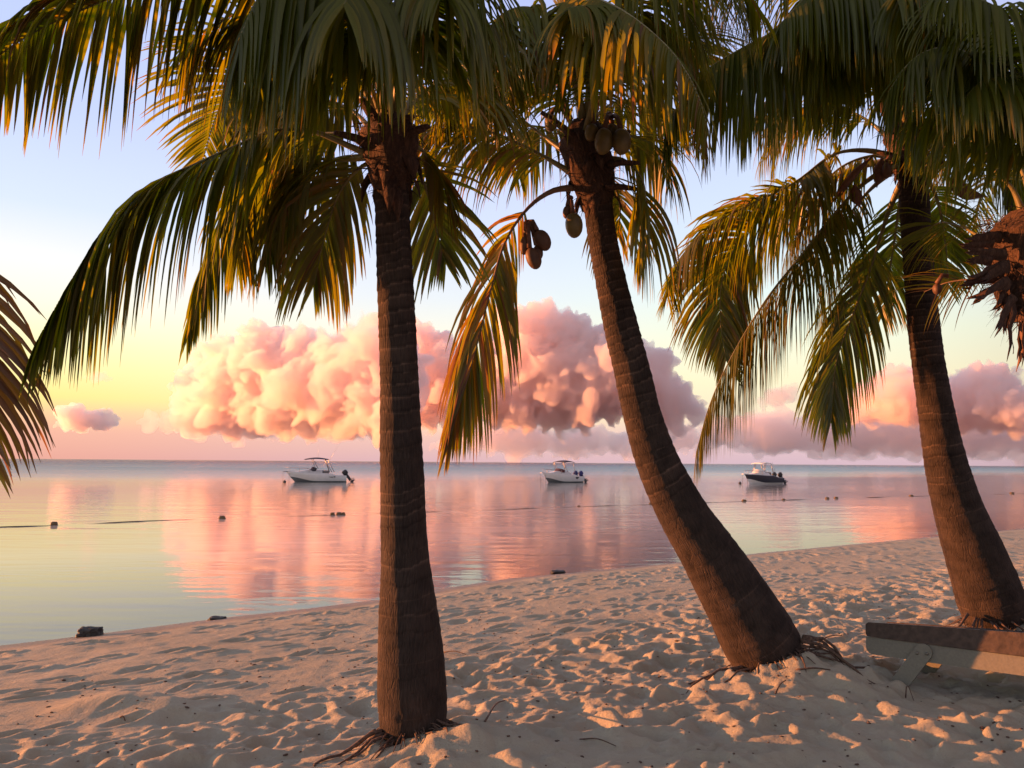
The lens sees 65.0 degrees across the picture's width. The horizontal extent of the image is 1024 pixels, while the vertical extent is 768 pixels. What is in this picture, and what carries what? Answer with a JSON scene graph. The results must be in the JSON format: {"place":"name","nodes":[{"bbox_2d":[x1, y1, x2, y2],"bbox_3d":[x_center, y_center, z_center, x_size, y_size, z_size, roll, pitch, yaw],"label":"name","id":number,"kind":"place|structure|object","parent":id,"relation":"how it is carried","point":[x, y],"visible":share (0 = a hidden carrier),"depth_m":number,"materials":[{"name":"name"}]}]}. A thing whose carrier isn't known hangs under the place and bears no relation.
{"place":"outdoors","nodes":[
{"label":"outdoors","id":0,"kind":"place"},
{"bbox_2d":[0,529,1023,767],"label":"sand","id":1,"kind":"structure","parent":0,"point":[153,633],"depth_m":6.42,"materials":[{"name":"beige sand"}]},
{"bbox_2d":[0,275,56,498],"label":"coconut palm","id":2,"kind":"object","parent":1,"relation":"on","point":[12,349],"visible":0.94,"depth_m":4.17,"materials":[{"name":"green plant"}]},
{"bbox_2d":[207,616,225,619],"bbox_3d":[-3.875,3.091,10.558,0.237,0.077,0.187,0,-6,0],"label":"rock","id":3,"kind":"object","parent":1,"relation":"on","point":[216,617],"visible":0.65,"depth_m":10.52,"materials":[{"name":"black stone"}]},
{"bbox_2d":[0,0,563,764],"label":"coconut palm","id":4,"kind":"object","parent":1,"relation":"on","point":[294,78],"visible":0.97,"depth_m":4.40,"materials":[{"name":"green plant"}]},
{"bbox_2d":[484,700,504,721],"bbox_3d":[-0.103,2.075,5.122,0.014,0.194,1.072,0,-6,6],"label":"twig","id":5,"kind":"object","parent":1,"relation":"on","point":[486,718],"visible":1,"depth_m":4.88,"materials":[{"name":"brown wood"}]},
{"bbox_2d":[16,591,1022,767],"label":"beach litter","id":6,"kind":"object","parent":1,"relation":"on","point":[982,728],"visible":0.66,"depth_m":5.70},
{"bbox_2d":[579,738,615,745],"bbox_3d":[0.486,2.029,4.562,0.248,0.037,0.010,-4,-7,41],"label":"twig","id":7,"kind":"object","parent":1,"relation":"on","point":[595,738],"visible":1,"depth_m":4.57,"materials":[{"name":"brown wood"}]},
{"bbox_2d":[406,0,874,694],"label":"coconut palm","id":8,"kind":"object","parent":1,"relation":"on","point":[602,50],"visible":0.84,"depth_m":6.03,"materials":[{"name":"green plant"}]},
{"bbox_2d":[796,667,829,669],"bbox_3d":[2.176,2.063,5.811,0.239,0.031,0.016,-1,-6,10],"label":"twig","id":9,"kind":"object","parent":1,"relation":"on","point":[811,668],"visible":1,"depth_m":5.81,"materials":[{"name":"brown wood"}]},
{"bbox_2d":[656,0,1023,630],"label":"coconut palm","id":10,"kind":"object","parent":1,"relation":"on","point":[835,61],"visible":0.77,"depth_m":8.09,"materials":[{"name":"green plant"}]},
{"bbox_2d":[905,686,913,699],"bbox_3d":[2.784,2.162,5.632,0.012,0.097,0.067,5,-7,-37],"label":"twig","id":11,"kind":"object","parent":1,"relation":"on","point":[906,692],"visible":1,"depth_m":5.65,"materials":[{"name":"brown wood"}]},
{"bbox_2d":[866,0,1023,371],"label":"coconut palm","id":12,"kind":"object","parent":1,"relation":"on","point":[979,106],"visible":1,"depth_m":5.59,"materials":[{"name":"green plant"}]},
{"bbox_2d":[866,622,1023,685],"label":"sun lounger","id":13,"kind":"object","parent":1,"relation":"on","point":[924,648],"visible":0.98,"depth_m":5.83,"materials":[{"name":"grey paint"}]},
{"bbox_2d":[928,89,1015,256],"bbox_3d":[7.014,-0.541,10.361,4.212,7.158,1.642,2,-6,-18],"label":"coconut palm","id":14,"kind":"object","parent":1,"relation":"on","point":[983,207],"visible":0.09,"depth_m":10.77,"materials":[{"name":"green plant"}]},
{"bbox_2d":[0,459,1023,598],"bbox_3d":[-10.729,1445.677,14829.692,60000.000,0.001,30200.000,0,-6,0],"label":"sea","id":15,"kind":"structure","parent":0,"point":[255,503],"depth_m":31.34,"materials":[{"name":"liquid"}]},
{"bbox_2d":[75,626,103,637],"bbox_3d":[-4.983,2.955,9.500,0.294,0.175,0.240,0,-6,0],"label":"rock","id":16,"kind":"object","parent":15,"relation":"on","point":[87,631],"visible":0.64,"depth_m":9.42,"materials":[{"name":"black stone"}]},
{"bbox_2d":[283,441,354,481],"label":"motorboat","id":17,"kind":"object","parent":15,"relation":"on","point":[312,474],"visible":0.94,"depth_m":79.88,"materials":[{"name":"paint"}]},
{"bbox_2d":[0,497,873,526],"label":"float rope","id":18,"kind":"object","parent":15,"relation":"on","point":[377,513],"visible":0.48,"depth_m":31.00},
{"bbox_2d":[550,570,565,573],"bbox_3d":[0.878,3.591,15.338,0.302,0.077,0.246,0,-6,0],"label":"seaweed clump","id":19,"kind":"object","parent":15,"relation":"on","point":[557,572],"visible":0.96,"depth_m":15.25,"materials":[{"name":"black plant"}]},
{"bbox_2d":[540,460,588,482],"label":"motorboat","id":20,"kind":"object","parent":15,"relation":"on","point":[559,475],"visible":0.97,"depth_m":85.42,"materials":[{"name":"paint"}]},
{"bbox_2d":[742,462,787,483],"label":"motorboat","id":21,"kind":"object","parent":15,"relation":"on","point":[756,476],"visible":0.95,"depth_m":86.90,"materials":[{"name":"blue paint"}]},
{"bbox_2d":[0,0,1023,465],"label":"sky","id":22,"kind":"structure","parent":0,"point":[260,389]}
]}

